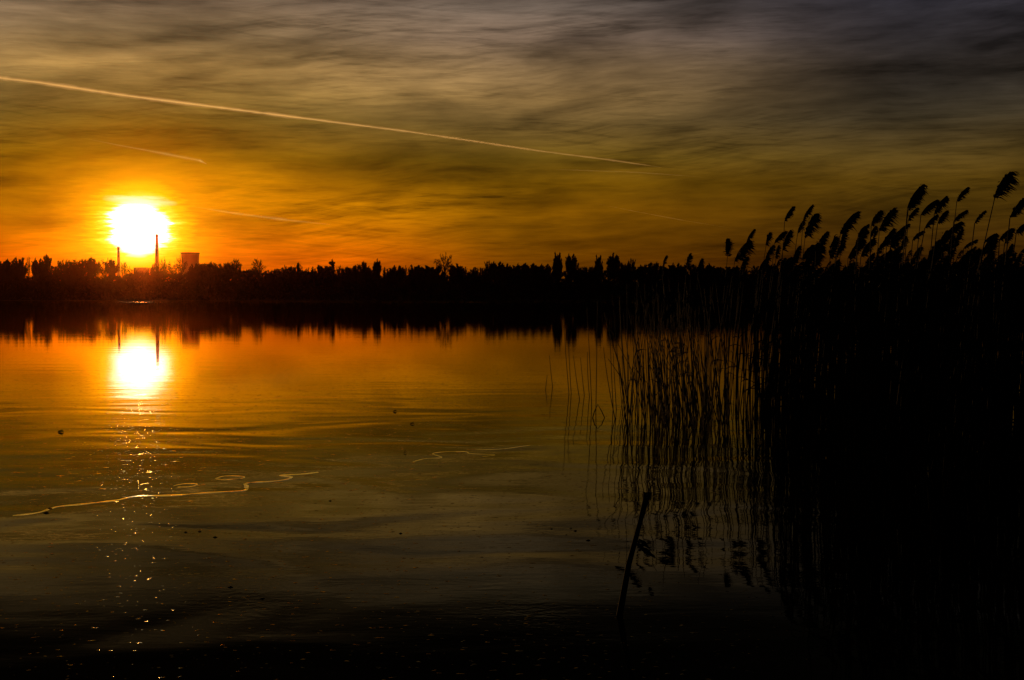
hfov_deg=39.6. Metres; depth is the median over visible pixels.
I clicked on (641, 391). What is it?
reed
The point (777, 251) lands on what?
reed
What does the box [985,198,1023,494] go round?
reed
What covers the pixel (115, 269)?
bare tree
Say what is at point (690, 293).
reed
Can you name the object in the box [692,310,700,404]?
reed
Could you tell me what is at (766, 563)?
water
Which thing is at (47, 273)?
bare tree
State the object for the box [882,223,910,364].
reed
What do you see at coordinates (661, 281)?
reed
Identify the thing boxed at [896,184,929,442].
reed
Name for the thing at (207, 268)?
bare tree
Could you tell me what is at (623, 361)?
reed
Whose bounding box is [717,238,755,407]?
reed
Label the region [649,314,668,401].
reed
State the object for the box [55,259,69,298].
bare tree
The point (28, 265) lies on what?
bare tree
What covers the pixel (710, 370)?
reed
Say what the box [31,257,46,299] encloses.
bare tree
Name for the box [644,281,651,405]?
reed
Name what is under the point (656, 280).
reed
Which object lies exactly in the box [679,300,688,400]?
reed
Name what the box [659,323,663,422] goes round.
reed
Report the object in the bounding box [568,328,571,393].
reed
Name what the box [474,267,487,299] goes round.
bare tree
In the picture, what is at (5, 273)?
bare tree
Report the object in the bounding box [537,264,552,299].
bare tree
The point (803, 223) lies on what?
reed
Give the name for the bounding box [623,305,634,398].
reed
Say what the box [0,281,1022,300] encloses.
ground
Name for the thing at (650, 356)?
reed
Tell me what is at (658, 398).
reed
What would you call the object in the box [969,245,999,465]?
reed
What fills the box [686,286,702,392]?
reed
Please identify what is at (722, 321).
reed
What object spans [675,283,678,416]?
reed
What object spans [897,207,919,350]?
reed
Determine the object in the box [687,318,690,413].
reed
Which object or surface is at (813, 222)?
reed
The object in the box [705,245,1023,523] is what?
reed bed
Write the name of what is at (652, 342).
reed
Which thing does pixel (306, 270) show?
bare tree
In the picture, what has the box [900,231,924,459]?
reed
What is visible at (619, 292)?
reed
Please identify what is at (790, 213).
reed
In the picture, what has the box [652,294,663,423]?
reed
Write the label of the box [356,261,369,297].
bare tree
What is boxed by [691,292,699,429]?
reed
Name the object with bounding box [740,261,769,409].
reed
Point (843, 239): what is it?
reed
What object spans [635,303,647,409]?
reed
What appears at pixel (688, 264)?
reed
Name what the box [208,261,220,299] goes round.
bare tree
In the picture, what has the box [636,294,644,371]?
reed
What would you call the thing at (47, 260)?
bare tree
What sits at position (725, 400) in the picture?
reed
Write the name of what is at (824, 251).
reed
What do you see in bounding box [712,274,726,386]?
reed
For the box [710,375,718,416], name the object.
reed
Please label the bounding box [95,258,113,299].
bare tree
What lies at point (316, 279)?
bare tree
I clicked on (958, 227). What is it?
reed
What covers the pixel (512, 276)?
bare tree
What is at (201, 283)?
bare tree
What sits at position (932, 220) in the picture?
reed
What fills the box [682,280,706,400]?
reed
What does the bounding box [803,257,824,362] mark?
reed
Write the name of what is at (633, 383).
reed
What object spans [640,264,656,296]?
bare tree
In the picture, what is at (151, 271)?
bare tree
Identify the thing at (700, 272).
bare tree
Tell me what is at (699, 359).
reed
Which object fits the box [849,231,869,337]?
reed
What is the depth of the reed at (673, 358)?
17.50 m
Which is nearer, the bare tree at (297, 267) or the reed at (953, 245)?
the reed at (953, 245)
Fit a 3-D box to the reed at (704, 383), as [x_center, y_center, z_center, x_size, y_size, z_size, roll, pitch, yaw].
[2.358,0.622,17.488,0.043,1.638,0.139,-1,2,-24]
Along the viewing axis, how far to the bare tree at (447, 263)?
1206.56 m
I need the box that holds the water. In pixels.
[0,301,1023,679]
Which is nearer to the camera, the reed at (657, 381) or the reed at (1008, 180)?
the reed at (1008, 180)
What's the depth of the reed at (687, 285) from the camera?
22.32 m
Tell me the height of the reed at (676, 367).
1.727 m
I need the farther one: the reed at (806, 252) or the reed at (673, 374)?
the reed at (806, 252)
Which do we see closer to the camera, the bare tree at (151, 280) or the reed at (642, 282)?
the reed at (642, 282)
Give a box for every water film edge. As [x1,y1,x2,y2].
[13,472,318,515]
[215,476,244,479]
[413,451,493,461]
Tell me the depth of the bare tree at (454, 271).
1219.06 m
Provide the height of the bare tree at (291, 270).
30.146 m
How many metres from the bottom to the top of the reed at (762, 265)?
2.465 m
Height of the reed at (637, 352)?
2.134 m
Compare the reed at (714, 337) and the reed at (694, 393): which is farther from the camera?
the reed at (714, 337)
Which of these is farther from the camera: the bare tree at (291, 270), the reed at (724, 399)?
the bare tree at (291, 270)
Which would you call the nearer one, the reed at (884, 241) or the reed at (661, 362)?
the reed at (884, 241)
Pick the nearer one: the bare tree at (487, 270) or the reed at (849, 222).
the reed at (849, 222)
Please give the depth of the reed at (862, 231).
15.97 m
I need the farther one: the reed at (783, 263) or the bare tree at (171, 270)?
the bare tree at (171, 270)
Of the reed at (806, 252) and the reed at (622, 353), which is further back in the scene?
the reed at (622, 353)
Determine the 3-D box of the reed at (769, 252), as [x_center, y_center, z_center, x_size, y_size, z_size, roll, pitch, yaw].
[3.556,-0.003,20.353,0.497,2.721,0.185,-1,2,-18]
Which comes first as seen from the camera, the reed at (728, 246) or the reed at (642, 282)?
the reed at (642, 282)
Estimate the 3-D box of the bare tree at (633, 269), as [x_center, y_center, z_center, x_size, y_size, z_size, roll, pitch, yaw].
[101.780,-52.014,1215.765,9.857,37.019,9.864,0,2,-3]
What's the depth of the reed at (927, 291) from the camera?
14.18 m
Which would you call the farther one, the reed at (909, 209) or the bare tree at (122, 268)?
the bare tree at (122, 268)
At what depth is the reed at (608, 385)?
18.95 m
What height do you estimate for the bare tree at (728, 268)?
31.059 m
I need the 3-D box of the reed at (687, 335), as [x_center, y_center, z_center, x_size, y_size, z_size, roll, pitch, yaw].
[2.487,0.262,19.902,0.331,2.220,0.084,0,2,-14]
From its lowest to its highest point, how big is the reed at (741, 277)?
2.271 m
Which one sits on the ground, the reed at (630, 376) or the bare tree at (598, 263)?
the bare tree at (598, 263)
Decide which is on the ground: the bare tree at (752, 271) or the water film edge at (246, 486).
the bare tree at (752, 271)
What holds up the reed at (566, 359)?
on the water
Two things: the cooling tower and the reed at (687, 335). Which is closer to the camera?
the reed at (687, 335)
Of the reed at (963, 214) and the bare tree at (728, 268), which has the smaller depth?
the reed at (963, 214)
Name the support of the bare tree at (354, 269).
on the ground
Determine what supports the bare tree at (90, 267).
on the ground
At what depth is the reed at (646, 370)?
22.44 m
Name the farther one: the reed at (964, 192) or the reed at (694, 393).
the reed at (694, 393)
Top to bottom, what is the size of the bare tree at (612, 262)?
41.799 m
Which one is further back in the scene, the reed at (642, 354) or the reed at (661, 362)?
the reed at (642, 354)
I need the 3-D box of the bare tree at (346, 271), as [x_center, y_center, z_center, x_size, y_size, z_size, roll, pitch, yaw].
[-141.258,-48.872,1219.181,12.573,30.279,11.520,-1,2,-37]
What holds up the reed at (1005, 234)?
on the water
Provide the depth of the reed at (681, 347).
18.55 m
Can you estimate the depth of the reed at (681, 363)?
17.45 m
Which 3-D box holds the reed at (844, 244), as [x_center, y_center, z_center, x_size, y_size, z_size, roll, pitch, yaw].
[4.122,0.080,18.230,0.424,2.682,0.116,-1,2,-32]
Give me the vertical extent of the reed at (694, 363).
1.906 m
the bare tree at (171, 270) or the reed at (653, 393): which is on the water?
the reed at (653, 393)
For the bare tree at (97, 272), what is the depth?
1198.77 m
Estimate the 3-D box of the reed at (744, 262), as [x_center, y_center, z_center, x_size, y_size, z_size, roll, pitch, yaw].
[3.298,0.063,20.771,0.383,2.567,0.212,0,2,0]
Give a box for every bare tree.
[0,260,13,298]
[7,258,14,298]
[11,258,27,299]
[26,256,30,275]
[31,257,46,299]
[43,253,51,270]
[44,266,59,299]
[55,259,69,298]
[60,262,79,299]
[75,259,94,299]
[80,257,98,299]
[85,261,104,299]
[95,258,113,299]
[102,259,119,297]
[119,262,127,276]
[124,266,142,283]
[145,263,158,297]
[147,265,162,299]
[158,258,165,299]
[164,262,183,299]
[176,257,187,298]
[186,264,198,291]
[193,263,205,299]
[197,262,216,299]
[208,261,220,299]
[212,263,225,293]
[220,262,234,299]
[229,259,241,284]
[250,259,265,299]
[263,269,282,299]
[270,269,284,299]
[281,266,299,299]
[294,262,302,299]
[301,267,311,297]
[306,266,322,290]
[314,265,330,296]
[325,259,336,299]
[334,265,345,297]
[343,266,353,299]
[348,265,360,293]
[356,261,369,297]
[372,258,381,294]
[379,267,390,299]
[388,265,405,299]
[406,264,421,293]
[418,265,435,299]
[427,266,445,292]
[434,252,451,299]
[448,263,464,298]
[467,267,478,291]
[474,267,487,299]
[483,261,493,299]
[490,261,507,299]
[502,263,511,299]
[507,265,514,298]
[513,263,529,298]
[521,263,536,299]
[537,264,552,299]
[552,252,562,284]
[565,254,578,299]
[594,254,602,284]
[606,252,619,299]
[628,258,635,299]
[637,266,648,292]
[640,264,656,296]
[650,262,662,291]
[668,262,685,299]
[688,264,698,286]
[692,263,714,295]
[725,265,740,290]
[749,266,758,279]
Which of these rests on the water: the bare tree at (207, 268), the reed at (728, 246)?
the reed at (728, 246)
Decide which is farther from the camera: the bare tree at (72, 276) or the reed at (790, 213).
the bare tree at (72, 276)
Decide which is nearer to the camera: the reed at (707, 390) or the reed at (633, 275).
the reed at (633, 275)
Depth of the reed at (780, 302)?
19.52 m
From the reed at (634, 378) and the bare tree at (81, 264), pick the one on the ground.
the bare tree at (81, 264)
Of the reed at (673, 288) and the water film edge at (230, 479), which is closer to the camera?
the water film edge at (230, 479)
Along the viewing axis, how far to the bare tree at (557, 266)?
1202.03 m
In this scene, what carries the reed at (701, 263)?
on the water
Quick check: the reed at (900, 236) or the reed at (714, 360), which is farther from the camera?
the reed at (714, 360)
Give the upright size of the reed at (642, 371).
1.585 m
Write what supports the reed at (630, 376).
on the water
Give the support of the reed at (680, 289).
on the water
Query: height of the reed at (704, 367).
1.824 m
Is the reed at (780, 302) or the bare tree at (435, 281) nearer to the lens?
the reed at (780, 302)
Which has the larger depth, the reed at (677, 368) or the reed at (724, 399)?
the reed at (677, 368)
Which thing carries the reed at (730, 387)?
on the water
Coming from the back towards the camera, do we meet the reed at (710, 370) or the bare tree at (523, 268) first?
the bare tree at (523, 268)
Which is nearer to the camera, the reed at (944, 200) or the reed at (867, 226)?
the reed at (944, 200)
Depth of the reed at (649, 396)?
17.55 m
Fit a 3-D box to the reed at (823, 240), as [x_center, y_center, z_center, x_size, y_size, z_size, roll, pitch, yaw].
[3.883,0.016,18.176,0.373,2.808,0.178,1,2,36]
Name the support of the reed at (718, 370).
on the water
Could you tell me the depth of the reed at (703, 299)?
17.66 m
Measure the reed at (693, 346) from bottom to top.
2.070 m
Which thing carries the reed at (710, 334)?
on the water
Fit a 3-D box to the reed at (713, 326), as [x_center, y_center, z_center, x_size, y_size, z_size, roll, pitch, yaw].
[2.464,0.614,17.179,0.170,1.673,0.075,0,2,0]
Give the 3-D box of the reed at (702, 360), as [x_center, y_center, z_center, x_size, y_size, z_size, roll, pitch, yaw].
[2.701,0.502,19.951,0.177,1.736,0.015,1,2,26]
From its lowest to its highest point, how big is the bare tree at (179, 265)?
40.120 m
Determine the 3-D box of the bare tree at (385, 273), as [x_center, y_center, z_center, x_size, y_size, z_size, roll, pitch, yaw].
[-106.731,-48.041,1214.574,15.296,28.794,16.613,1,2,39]
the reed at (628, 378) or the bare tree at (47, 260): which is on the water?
the reed at (628, 378)
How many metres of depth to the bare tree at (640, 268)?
1198.23 m
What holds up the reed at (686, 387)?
on the water
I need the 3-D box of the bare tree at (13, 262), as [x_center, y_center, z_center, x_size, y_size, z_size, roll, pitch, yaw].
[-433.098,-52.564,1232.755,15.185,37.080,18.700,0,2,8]
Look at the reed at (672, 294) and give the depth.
18.95 m
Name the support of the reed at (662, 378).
on the water
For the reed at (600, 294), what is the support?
on the water
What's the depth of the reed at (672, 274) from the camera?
20.27 m
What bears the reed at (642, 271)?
on the water
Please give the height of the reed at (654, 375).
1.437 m
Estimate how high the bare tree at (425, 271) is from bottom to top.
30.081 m
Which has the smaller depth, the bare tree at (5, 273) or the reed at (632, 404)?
the reed at (632, 404)
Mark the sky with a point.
(277, 133)
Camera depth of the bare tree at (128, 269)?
1213.33 m
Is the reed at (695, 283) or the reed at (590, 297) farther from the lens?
the reed at (590, 297)
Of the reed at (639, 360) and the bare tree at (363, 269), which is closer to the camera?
the reed at (639, 360)
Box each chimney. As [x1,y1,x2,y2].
[117,247,119,276]
[155,234,158,270]
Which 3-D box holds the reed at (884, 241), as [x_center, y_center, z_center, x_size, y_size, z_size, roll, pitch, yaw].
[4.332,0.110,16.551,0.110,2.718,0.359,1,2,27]
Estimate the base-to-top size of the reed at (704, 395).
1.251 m
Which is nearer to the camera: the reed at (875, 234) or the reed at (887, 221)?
the reed at (887, 221)
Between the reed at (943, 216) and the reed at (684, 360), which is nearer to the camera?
the reed at (943, 216)
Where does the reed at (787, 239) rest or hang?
on the water
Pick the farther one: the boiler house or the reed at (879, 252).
the boiler house
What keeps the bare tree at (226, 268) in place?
on the ground
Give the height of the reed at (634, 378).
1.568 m
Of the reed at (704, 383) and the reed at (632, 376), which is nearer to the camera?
the reed at (704, 383)
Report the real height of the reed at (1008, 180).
3.089 m
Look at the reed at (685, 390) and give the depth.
19.19 m
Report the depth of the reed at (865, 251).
16.18 m
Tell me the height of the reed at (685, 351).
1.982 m
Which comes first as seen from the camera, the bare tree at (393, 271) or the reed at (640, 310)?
the reed at (640, 310)
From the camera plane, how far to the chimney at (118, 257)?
2994.10 m
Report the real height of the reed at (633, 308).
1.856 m
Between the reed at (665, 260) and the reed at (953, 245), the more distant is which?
the reed at (665, 260)
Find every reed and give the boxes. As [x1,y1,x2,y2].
[563,315,568,392]
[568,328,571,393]
[587,296,591,405]
[587,352,589,396]
[595,290,602,412]
[603,347,614,417]
[604,284,626,427]
[609,320,613,407]
[610,329,643,417]
[612,287,622,411]
[613,356,616,408]
[619,296,626,395]
[620,307,629,416]
[622,313,644,427]
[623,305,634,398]
[627,268,640,426]
[628,288,642,419]
[628,357,639,400]
[629,346,645,426]
[630,334,634,408]
[631,305,636,385]
[631,372,633,425]
[633,333,643,394]
[635,303,644,412]
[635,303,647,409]
[635,305,645,418]
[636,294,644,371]
[637,268,664,409]
[637,295,646,398]
[637,353,645,426]
[638,277,647,421]
[638,314,639,403]
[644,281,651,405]
[644,291,657,419]
[645,345,648,399]
[646,290,653,413]
[646,338,662,417]
[647,262,656,428]
[648,302,659,402]
[648,363,673,425]
[648,365,650,423]
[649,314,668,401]
[649,324,666,423]
[651,370,659,428]
[652,274,663,401]
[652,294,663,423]
[652,354,654,425]
[653,337,664,410]
[654,297,663,372]
[654,300,691,422]
[655,276,665,410]
[657,290,669,418]
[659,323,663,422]
[659,362,665,426]
[660,311,669,402]
[660,318,665,407]
[662,274,684,428]
[662,304,677,430]
[663,255,667,403]
[666,290,675,415]
[666,306,681,402]
[666,329,675,425]
[666,330,679,422]
[667,290,675,418]
[668,286,675,397]
[669,269,676,381]
[669,336,678,386]
[669,344,676,421]
[670,316,679,417]
[671,316,689,418]
[671,324,676,420]
[673,316,686,419]
[674,312,680,412]
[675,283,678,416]
[675,286,682,379]
[676,292,692,401]
[678,253,693,364]
[678,302,687,396]
[678,308,692,413]
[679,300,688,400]
[679,301,683,428]
[679,320,686,423]
[680,302,694,412]
[680,304,686,414]
[681,360,690,415]
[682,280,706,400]
[682,284,688,391]
[682,288,685,427]
[684,280,700,379]
[684,302,702,407]
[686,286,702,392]
[686,287,700,423]
[686,290,699,386]
[686,361,695,403]
[687,258,704,401]
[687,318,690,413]
[688,361,694,428]
[689,317,707,420]
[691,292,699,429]
[692,293,707,426]
[692,297,700,417]
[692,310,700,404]
[692,369,696,421]
[696,322,702,389]
[697,289,725,430]
[697,301,713,408]
[698,279,724,429]
[699,318,707,412]
[700,353,719,427]
[702,327,707,428]
[703,284,713,416]
[703,354,707,424]
[704,309,705,424]
[707,362,709,417]
[708,307,721,406]
[709,322,719,430]
[710,287,710,408]
[710,335,716,397]
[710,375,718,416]
[711,346,716,432]
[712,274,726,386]
[713,238,733,411]
[715,329,724,410]
[716,282,728,365]
[716,285,729,410]
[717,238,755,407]
[721,275,743,415]
[722,377,733,423]
[723,376,727,418]
[727,271,740,414]
[727,282,743,423]
[727,353,733,419]
[728,256,750,394]
[732,229,755,360]
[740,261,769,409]
[745,232,774,412]
[747,264,770,407]
[748,245,775,396]
[752,259,770,420]
[753,230,787,411]
[760,245,780,414]
[761,230,794,422]
[763,257,791,408]
[764,258,786,415]
[772,257,792,414]
[774,206,795,412]
[774,221,805,418]
[785,204,814,416]
[785,244,813,382]
[788,213,821,422]
[799,241,826,363]
[799,246,827,407]
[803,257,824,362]
[814,231,830,283]
[816,211,861,432]
[821,234,843,406]
[832,230,849,405]
[832,242,846,288]
[840,239,866,418]
[842,224,869,432]
[848,238,877,439]
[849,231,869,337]
[854,226,870,330]
[854,230,878,374]
[863,207,899,427]
[864,225,877,382]
[864,243,884,394]
[864,253,875,286]
[867,210,884,298]
[876,247,904,449]
[878,228,896,333]
[880,235,887,304]
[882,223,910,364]
[885,195,923,435]
[886,237,909,431]
[887,231,907,268]
[893,214,938,442]
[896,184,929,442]
[896,247,922,456]
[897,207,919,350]
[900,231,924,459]
[902,199,939,421]
[913,196,949,433]
[913,210,949,412]
[915,239,948,456]
[915,248,941,401]
[920,221,964,423]
[928,237,955,454]
[930,171,1019,473]
[931,210,968,466]
[934,230,951,451]
[939,239,977,432]
[941,187,969,414]
[942,229,965,468]
[947,233,997,482]
[954,210,986,424]
[966,235,1000,432]
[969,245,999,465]
[979,233,1012,491]
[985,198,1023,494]
[988,224,1023,472]
[994,228,1015,331]
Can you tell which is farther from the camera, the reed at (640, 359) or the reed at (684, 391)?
the reed at (640, 359)
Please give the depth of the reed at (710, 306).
20.63 m
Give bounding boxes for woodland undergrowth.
[0,267,1022,300]
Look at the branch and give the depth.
7.17 m
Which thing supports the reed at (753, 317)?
on the water
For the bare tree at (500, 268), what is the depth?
1209.71 m
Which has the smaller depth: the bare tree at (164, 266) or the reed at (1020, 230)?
the reed at (1020, 230)
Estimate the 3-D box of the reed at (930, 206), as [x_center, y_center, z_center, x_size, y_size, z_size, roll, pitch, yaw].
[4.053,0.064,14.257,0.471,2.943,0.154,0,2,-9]
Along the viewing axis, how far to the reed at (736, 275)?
18.84 m
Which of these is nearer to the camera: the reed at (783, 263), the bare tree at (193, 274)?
the reed at (783, 263)
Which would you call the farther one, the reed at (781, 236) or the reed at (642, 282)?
the reed at (781, 236)
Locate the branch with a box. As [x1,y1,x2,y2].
[616,492,656,615]
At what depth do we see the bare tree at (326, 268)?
1225.49 m
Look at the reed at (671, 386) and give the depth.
18.52 m
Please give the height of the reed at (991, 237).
2.510 m
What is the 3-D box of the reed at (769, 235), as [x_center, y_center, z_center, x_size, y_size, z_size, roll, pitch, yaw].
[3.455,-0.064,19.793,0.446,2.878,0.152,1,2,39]
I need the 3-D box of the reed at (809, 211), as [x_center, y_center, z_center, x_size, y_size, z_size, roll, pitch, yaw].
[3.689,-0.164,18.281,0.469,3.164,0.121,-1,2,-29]
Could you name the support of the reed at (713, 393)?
on the water
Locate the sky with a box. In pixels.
[0,0,1023,280]
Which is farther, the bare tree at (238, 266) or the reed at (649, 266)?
the bare tree at (238, 266)
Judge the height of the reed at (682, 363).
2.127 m
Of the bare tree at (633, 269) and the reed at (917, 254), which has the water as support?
the reed at (917, 254)
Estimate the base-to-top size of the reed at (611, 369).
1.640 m
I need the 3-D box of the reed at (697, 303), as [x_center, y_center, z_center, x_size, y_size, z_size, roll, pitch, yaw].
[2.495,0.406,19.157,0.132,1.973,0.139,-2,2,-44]
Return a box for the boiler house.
[134,268,148,277]
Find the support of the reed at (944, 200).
on the water
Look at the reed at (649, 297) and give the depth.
18.06 m
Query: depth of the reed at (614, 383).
20.54 m
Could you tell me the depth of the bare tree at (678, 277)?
1194.82 m
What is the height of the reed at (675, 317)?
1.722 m
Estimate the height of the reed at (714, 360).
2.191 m
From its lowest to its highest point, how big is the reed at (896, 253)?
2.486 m
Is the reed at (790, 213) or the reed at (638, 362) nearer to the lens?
the reed at (790, 213)
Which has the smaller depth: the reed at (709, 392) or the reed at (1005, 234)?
the reed at (1005, 234)
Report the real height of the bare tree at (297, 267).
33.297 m
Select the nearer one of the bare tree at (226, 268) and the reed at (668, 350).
the reed at (668, 350)
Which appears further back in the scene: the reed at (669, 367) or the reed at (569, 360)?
the reed at (569, 360)
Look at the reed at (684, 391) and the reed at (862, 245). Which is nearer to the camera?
the reed at (862, 245)
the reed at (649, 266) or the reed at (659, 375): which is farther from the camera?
the reed at (659, 375)
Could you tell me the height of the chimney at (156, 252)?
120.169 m
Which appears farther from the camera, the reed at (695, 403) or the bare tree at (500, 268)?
the bare tree at (500, 268)
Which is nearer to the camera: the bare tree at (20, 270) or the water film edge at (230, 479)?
the water film edge at (230, 479)
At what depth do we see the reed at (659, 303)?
20.47 m
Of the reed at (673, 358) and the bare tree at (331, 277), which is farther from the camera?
the bare tree at (331, 277)
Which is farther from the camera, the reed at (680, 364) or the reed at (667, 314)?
the reed at (680, 364)
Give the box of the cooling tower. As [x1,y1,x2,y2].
[181,252,199,274]
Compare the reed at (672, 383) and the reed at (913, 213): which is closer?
the reed at (913, 213)
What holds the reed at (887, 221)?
on the water
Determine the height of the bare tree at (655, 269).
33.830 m
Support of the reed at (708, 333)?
on the water
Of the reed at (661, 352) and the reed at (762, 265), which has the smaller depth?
the reed at (762, 265)
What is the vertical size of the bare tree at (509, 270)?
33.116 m
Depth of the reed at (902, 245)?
15.45 m
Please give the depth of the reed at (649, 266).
17.43 m
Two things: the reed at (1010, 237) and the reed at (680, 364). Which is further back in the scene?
the reed at (680, 364)
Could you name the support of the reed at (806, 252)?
on the water
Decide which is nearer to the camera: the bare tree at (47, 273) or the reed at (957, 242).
the reed at (957, 242)
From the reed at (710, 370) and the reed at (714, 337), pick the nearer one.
the reed at (714, 337)
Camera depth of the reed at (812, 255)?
18.39 m
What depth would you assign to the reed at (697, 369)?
18.62 m
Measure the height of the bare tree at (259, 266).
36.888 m
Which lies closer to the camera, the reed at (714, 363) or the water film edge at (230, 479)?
the water film edge at (230, 479)
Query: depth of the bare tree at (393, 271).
1200.58 m
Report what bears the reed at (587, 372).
on the water
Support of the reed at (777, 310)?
on the water
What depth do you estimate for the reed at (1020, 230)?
12.95 m
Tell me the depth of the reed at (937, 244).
14.05 m
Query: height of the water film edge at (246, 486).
0.002 m
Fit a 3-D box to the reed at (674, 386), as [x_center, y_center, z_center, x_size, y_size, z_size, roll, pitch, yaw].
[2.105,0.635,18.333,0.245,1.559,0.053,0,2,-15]
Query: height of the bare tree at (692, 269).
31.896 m
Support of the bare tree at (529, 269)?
on the ground
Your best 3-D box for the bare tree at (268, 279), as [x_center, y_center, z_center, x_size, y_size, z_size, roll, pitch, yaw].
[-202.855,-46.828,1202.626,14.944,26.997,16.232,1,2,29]
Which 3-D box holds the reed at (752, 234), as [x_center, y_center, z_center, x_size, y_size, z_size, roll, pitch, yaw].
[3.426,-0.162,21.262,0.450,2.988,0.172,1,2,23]
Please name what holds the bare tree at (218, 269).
on the ground
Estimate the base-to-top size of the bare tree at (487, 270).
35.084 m
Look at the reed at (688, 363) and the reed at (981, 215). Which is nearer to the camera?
the reed at (981, 215)
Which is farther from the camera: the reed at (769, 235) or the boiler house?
the boiler house
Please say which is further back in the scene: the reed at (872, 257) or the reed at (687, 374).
the reed at (687, 374)
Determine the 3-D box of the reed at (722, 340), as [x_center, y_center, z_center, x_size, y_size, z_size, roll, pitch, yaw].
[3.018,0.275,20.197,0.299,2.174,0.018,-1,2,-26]
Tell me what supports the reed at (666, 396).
on the water
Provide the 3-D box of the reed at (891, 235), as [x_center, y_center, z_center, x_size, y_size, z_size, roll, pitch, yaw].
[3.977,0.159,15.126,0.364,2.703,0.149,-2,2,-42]
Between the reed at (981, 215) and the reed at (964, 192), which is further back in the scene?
the reed at (964, 192)
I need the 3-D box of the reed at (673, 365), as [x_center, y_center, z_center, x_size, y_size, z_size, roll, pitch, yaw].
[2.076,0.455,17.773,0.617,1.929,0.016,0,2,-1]
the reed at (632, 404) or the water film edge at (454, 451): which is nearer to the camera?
the water film edge at (454, 451)
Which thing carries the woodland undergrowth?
on the ground
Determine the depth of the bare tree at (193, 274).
1196.60 m
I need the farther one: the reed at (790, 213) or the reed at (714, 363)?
the reed at (790, 213)
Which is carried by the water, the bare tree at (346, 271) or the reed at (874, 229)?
the reed at (874, 229)
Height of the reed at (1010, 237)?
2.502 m
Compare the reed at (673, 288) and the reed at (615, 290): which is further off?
the reed at (615, 290)
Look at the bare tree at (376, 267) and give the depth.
1210.34 m
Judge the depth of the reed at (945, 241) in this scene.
14.25 m
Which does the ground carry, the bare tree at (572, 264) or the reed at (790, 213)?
the bare tree at (572, 264)
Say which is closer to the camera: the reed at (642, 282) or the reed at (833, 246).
the reed at (833, 246)
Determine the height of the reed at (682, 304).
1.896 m
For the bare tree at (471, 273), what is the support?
on the ground
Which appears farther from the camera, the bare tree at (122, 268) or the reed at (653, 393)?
the bare tree at (122, 268)
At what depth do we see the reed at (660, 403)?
17.76 m
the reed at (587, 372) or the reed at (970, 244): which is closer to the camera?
the reed at (970, 244)
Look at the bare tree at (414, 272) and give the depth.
1197.61 m
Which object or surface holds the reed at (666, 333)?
on the water
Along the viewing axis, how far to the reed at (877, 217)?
15.59 m
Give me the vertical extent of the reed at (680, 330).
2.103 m
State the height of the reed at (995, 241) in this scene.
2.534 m
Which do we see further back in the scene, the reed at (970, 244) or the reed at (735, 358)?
the reed at (735, 358)
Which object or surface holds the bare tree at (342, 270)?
on the ground
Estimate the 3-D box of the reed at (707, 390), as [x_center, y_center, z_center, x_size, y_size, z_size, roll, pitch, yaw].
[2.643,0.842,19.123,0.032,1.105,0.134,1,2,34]

